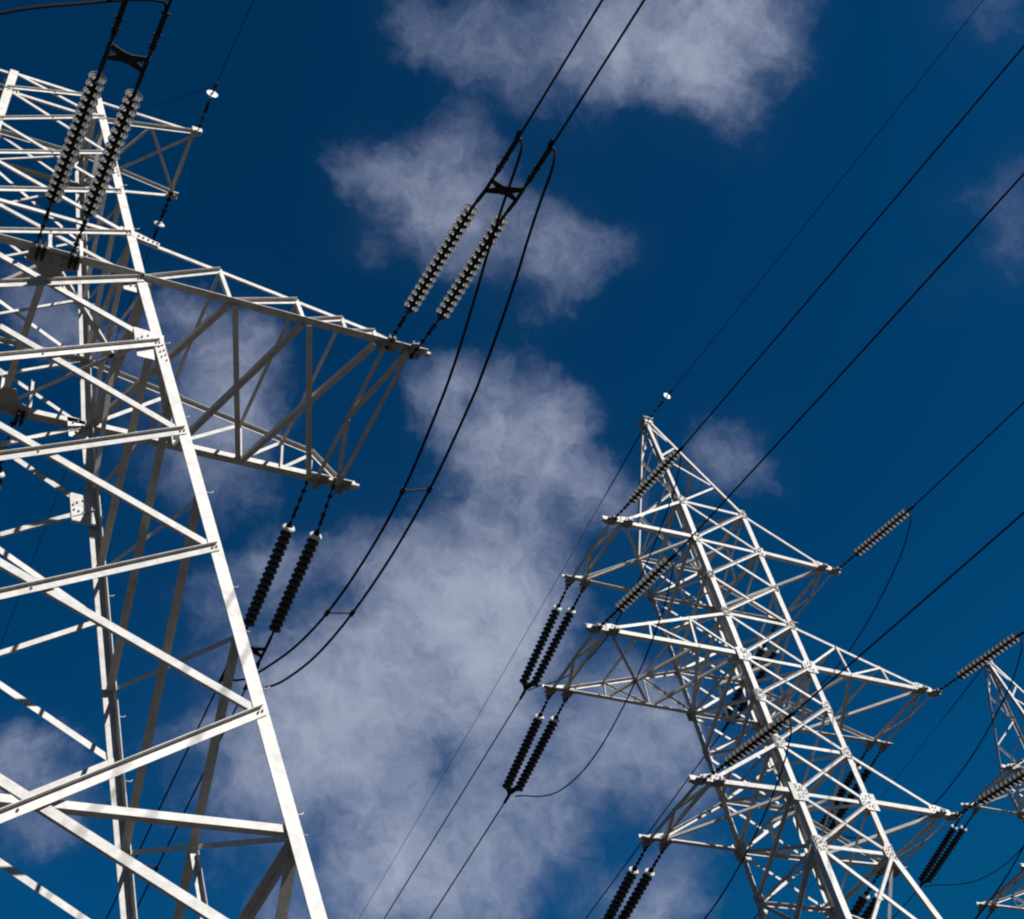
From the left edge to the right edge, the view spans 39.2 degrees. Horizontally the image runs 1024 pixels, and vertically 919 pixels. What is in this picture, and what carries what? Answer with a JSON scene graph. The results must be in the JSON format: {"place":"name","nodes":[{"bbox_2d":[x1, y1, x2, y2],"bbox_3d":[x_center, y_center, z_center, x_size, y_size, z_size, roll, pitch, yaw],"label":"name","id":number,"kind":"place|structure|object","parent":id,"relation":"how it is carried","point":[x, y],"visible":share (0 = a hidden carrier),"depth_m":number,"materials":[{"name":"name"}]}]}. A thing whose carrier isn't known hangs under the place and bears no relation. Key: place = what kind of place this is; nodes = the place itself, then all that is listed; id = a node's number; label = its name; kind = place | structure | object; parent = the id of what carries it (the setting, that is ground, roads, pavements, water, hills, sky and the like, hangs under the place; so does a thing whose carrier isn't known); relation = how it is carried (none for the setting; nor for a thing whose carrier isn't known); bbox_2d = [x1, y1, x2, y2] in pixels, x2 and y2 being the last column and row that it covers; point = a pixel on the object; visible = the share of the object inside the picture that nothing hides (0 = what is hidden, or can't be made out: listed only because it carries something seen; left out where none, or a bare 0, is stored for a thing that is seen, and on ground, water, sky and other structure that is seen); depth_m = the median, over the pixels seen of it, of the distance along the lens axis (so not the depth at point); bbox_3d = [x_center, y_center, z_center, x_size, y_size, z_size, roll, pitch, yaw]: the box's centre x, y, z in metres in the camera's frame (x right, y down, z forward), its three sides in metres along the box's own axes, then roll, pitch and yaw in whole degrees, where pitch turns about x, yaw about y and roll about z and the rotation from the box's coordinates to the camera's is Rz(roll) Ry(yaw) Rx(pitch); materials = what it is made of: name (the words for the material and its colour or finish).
{"place":"outdoors","nodes":[
{"label":"outdoors","id":0,"kind":"place"},
{"bbox_2d":[0,0,1023,918],"label":"sky","id":1,"kind":"structure","parent":0,"point":[339,146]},
{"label":"insulator set","id":2,"kind":"object","parent":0,"visible":0},
{"bbox_2d":[925,848,1021,886],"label":"jumper wire","id":3,"kind":"object","parent":2,"relation":"hanging from","point":[980,878],"visible":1,"depth_m":52.33,"materials":[{"name":"black metal"}]},
{"label":"ground","id":4,"kind":"structure","parent":0,"visible":0},
{"bbox_2d":[0,69,430,918],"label":"transmission tower","id":5,"kind":"structure","parent":4,"relation":"on","point":[50,263],"depth_m":23.19,"materials":[{"name":"metal"}]},
{"bbox_2d":[0,421,14,489],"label":"double insulator set","id":6,"kind":"object","parent":5,"relation":"attached to","point":[2,472],"visible":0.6,"depth_m":26.14,"materials":[{"name":"metal"}]},
{"bbox_2d":[35,1,170,252],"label":"double insulator set","id":7,"kind":"object","parent":5,"relation":"attached to","point":[90,96],"visible":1,"depth_m":22.10,"materials":[{"name":"ceramic"}]},
{"bbox_2d":[0,0,167,14],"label":"jumper loop","id":8,"kind":"object","parent":7,"relation":"hanging from","point":[3,12],"visible":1,"depth_m":18.98,"materials":[{"name":"black metal"}]},
{"bbox_2d":[165,0,171,12],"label":"twin conductor","id":9,"kind":"object","parent":7,"relation":"attached to","point":[168,6],"visible":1,"depth_m":20.52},
{"bbox_2d":[152,192,172,239],"bbox_3d":[-7.802,-5.383,32.047,0.253,0.267,1.304,14,-53,-25],"label":"earth wire insulator","id":10,"kind":"object","parent":5,"relation":"attached to","point":[159,223],"visible":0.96,"depth_m":32.04,"materials":[{"name":"metal"}]},
{"bbox_2d":[0,247,150,646],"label":"earth wire","id":11,"kind":"object","parent":10,"relation":"attached to","point":[65,472],"visible":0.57,"depth_m":36.80,"materials":[{"name":"grey metal"}]},
{"bbox_2d":[197,81,217,133],"bbox_3d":[-6.490,-7.462,30.595,0.253,0.252,1.408,14,-53,-25],"label":"earth wire insulator","id":12,"kind":"object","parent":5,"relation":"attached to","point":[212,94],"visible":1,"depth_m":30.47,"materials":[{"name":"metal"}]},
{"bbox_2d":[137,84,214,109],"bbox_3d":[-7.056,-7.604,30.318,1.809,0.170,0.127,-18,-46,3],"label":"bonding wire","id":13,"kind":"object","parent":12,"relation":"attached to","point":[179,97],"visible":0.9,"depth_m":30.36,"materials":[{"name":"black metal"}]},
{"bbox_2d":[217,0,253,81],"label":"earth wire","id":14,"kind":"object","parent":12,"relation":"attached to","point":[235,40],"visible":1,"depth_m":29.35,"materials":[{"name":"black metal"}]},
{"bbox_2d":[217,480,334,690],"bbox_3d":[-4.860,2.679,29.460,0.814,0.954,5.444,14,-53,-25],"label":"double insulator set","id":15,"kind":"object","parent":5,"relation":"attached to","point":[290,592],"visible":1,"depth_m":29.09,"materials":[{"name":"ceramic"}]},
{"bbox_2d":[106,682,244,918],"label":"twin conductor","id":16,"kind":"object","parent":15,"relation":"attached to","point":[156,867],"visible":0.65,"depth_m":32.57,"materials":[{"name":"metal"}]},
{"bbox_2d":[221,137,556,688],"bbox_3d":[-2.501,0.711,25.786,0.611,2.949,14.035,14,-53,-26],"label":"jumper loop","id":17,"kind":"object","parent":15,"relation":"hanging from","point":[403,490],"visible":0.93,"depth_m":23.59,"materials":[{"name":"metal"}]},
{"bbox_2d":[385,130,553,358],"bbox_3d":[-0.829,-3.569,24.768,0.754,1.166,5.431,14,-53,-25],"label":"double insulator set","id":18,"kind":"object","parent":5,"relation":"attached to","point":[441,257],"visible":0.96,"depth_m":24.75,"materials":[{"name":"ceramic"}]},
{"bbox_2d":[518,0,644,146],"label":"twin conductor","id":19,"kind":"object","parent":18,"relation":"attached to","point":[595,76],"visible":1,"depth_m":22.10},
{"bbox_2d":[542,416,960,918],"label":"transmission tower","id":20,"kind":"structure","parent":4,"relation":"on","point":[815,846],"depth_m":37.64,"materials":[{"name":"metal"}]},
{"bbox_2d":[359,432,640,917],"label":"earth wire","id":21,"kind":"object","parent":20,"relation":"attached to","point":[524,635],"visible":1,"depth_m":50.47,"materials":[{"name":"grey metal"}]},
{"bbox_2d":[502,695,567,803],"bbox_3d":[0.501,7.598,37.663,0.739,0.898,3.599,14,-53,-25],"label":"double insulator set","id":22,"kind":"object","parent":20,"relation":"attached to","point":[517,764],"visible":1,"depth_m":37.61,"materials":[{"name":"ceramic"}]},
{"bbox_2d":[429,803,503,918],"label":"conductor","id":23,"kind":"object","parent":22,"relation":"attached to","point":[467,860],"visible":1,"depth_m":39.49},
{"bbox_2d":[519,584,584,699],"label":"double insulator set","id":24,"kind":"object","parent":20,"relation":"attached to","point":[541,669],"visible":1,"depth_m":41.48,"materials":[{"name":"ceramic"}]},
{"bbox_2d":[384,700,519,918],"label":"conductor","id":25,"kind":"object","parent":24,"relation":"attached to","point":[453,807],"visible":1,"depth_m":44.66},
{"bbox_2d":[602,845,665,918],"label":"double insulator set","id":26,"kind":"object","parent":20,"relation":"attached to","point":[629,878],"visible":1,"depth_m":35.07,"materials":[{"name":"ceramic"}]},
{"bbox_2d":[598,553,676,628],"bbox_3d":[2.953,3.165,34.264,0.274,0.797,3.428,14,-53,-25],"label":"insulator set","id":27,"kind":"object","parent":20,"relation":"attached to","point":[627,600],"visible":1,"depth_m":34.00,"materials":[{"name":"ceramic"}]},
{"bbox_2d":[515,561,672,796],"bbox_3d":[2.027,6.136,34.964,0.041,1.882,8.828,12,-52,-24],"label":"jumper wire","id":28,"kind":"object","parent":27,"relation":"hanging from","point":[625,701],"visible":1,"depth_m":33.79,"materials":[{"name":"black metal"}]},
{"bbox_2d":[675,173,1023,553],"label":"conductor","id":29,"kind":"object","parent":27,"relation":"attached to","point":[879,332],"visible":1,"depth_m":28.66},
{"bbox_2d":[613,445,684,519],"bbox_3d":[3.584,0.649,38.053,0.274,0.797,3.428,14,-53,-25],"label":"insulator set","id":30,"kind":"object","parent":20,"relation":"attached to","point":[653,477],"visible":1,"depth_m":37.83,"materials":[{"name":"ceramic"}]},
{"bbox_2d":[528,453,680,690],"bbox_3d":[2.543,3.814,38.904,0.035,1.882,9.372,12,-52,-24],"label":"jumper wire","id":31,"kind":"object","parent":30,"relation":"hanging from","point":[640,575],"visible":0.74,"depth_m":37.32,"materials":[{"name":"black metal"}]},
{"bbox_2d":[683,45,1023,445],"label":"conductor","id":32,"kind":"object","parent":30,"relation":"attached to","point":[924,163],"visible":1,"depth_m":32.07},
{"bbox_2d":[647,388,673,419],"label":"earth wire insulator","id":33,"kind":"object","parent":20,"relation":"attached to","point":[666,396],"visible":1,"depth_m":45.78,"materials":[{"name":"metal"}]},
{"bbox_2d":[674,1,982,387],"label":"earth wire","id":34,"kind":"object","parent":33,"relation":"attached to","point":[835,186],"visible":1,"depth_m":39.95,"materials":[{"name":"black metal"}]},
{"bbox_2d":[703,711,795,781],"bbox_3d":[5.222,6.383,31.884,0.274,0.797,3.428,14,-53,-25],"label":"insulator set","id":35,"kind":"object","parent":20,"relation":"attached to","point":[780,722],"visible":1,"depth_m":31.63,"materials":[{"name":"ceramic"}]},
{"bbox_2d":[704,719,791,918],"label":"jumper wire","id":36,"kind":"object","parent":35,"relation":"hanging from","point":[760,821],"visible":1,"depth_m":30.98,"materials":[{"name":"black metal"}]},
{"bbox_2d":[794,512,1023,712],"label":"conductor","id":37,"kind":"object","parent":35,"relation":"attached to","point":[922,601],"visible":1,"depth_m":28.16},
{"bbox_2d":[722,626,782,732],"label":"double insulator set","id":38,"kind":"object","parent":20,"relation":"attached to","point":[760,675],"visible":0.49,"depth_m":44.62,"materials":[{"name":"ceramic"}]},
{"bbox_2d":[585,732,721,918],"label":"conductor","id":39,"kind":"object","parent":38,"relation":"attached to","point":[652,828],"visible":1,"depth_m":47.63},
{"bbox_2d":[819,747,882,835],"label":"double insulator set","id":40,"kind":"object","parent":20,"relation":"attached to","point":[850,778],"visible":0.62,"depth_m":42.03,"materials":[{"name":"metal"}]},
{"bbox_2d":[850,872,895,918],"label":"double insulator set","id":41,"kind":"object","parent":20,"relation":"attached to","point":[861,901],"visible":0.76,"depth_m":38.02,"materials":[{"name":"ceramic"}]},
{"bbox_2d":[837,505,913,570],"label":"insulator set","id":42,"kind":"object","parent":20,"relation":"attached to","point":[886,528],"visible":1,"depth_m":41.15,"materials":[{"name":"ceramic"}]},
{"bbox_2d":[731,512,910,723],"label":"jumper wire","id":43,"kind":"object","parent":42,"relation":"hanging from","point":[874,608],"visible":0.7,"depth_m":40.56,"materials":[{"name":"black metal"}]},
{"bbox_2d":[913,402,1023,505],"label":"conductor","id":44,"kind":"object","parent":42,"relation":"attached to","point":[969,453],"visible":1,"depth_m":38.67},
{"bbox_2d":[918,811,975,888],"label":"double insulator set","id":45,"kind":"object","parent":20,"relation":"attached to","point":[934,859],"visible":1,"depth_m":54.29,"materials":[{"name":"ceramic"}]},
{"bbox_2d":[892,893,914,918],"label":"conductor","id":46,"kind":"object","parent":45,"relation":"attached to","point":[903,905],"visible":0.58,"depth_m":55.51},
{"bbox_2d":[936,630,1023,692],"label":"insulator set","id":47,"kind":"object","parent":20,"relation":"attached to","point":[993,653],"visible":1,"depth_m":38.74,"materials":[{"name":"ceramic"}]},
{"bbox_2d":[831,638,1021,838],"bbox_3d":[11.524,8.430,39.583,0.041,1.882,8.828,15,-53,-26],"label":"jumper wire","id":48,"kind":"object","parent":47,"relation":"hanging from","point":[978,744],"visible":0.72,"depth_m":38.20,"materials":[{"name":"black metal"}]},
{"bbox_2d":[954,768,1023,817],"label":"insulator set","id":49,"kind":"object","parent":20,"relation":"attached to","point":[997,790],"visible":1,"depth_m":35.24,"materials":[{"name":"ceramic"}]},
{"bbox_2d":[975,845,1023,918],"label":"jumper wire","id":50,"kind":"object","parent":49,"relation":"hanging from","point":[1001,883],"visible":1,"depth_m":34.49,"materials":[{"name":"black metal"}]},
{"bbox_2d":[960,658,1023,912],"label":"transmission tower","id":51,"kind":"structure","parent":4,"relation":"on","point":[993,669],"depth_m":54.54,"materials":[{"name":"metal"}]},
{"bbox_2d":[787,667,982,914],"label":"earth wire","id":52,"kind":"object","parent":51,"relation":"attached to","point":[921,746],"visible":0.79,"depth_m":61.01,"materials":[{"name":"black metal"}]}
]}

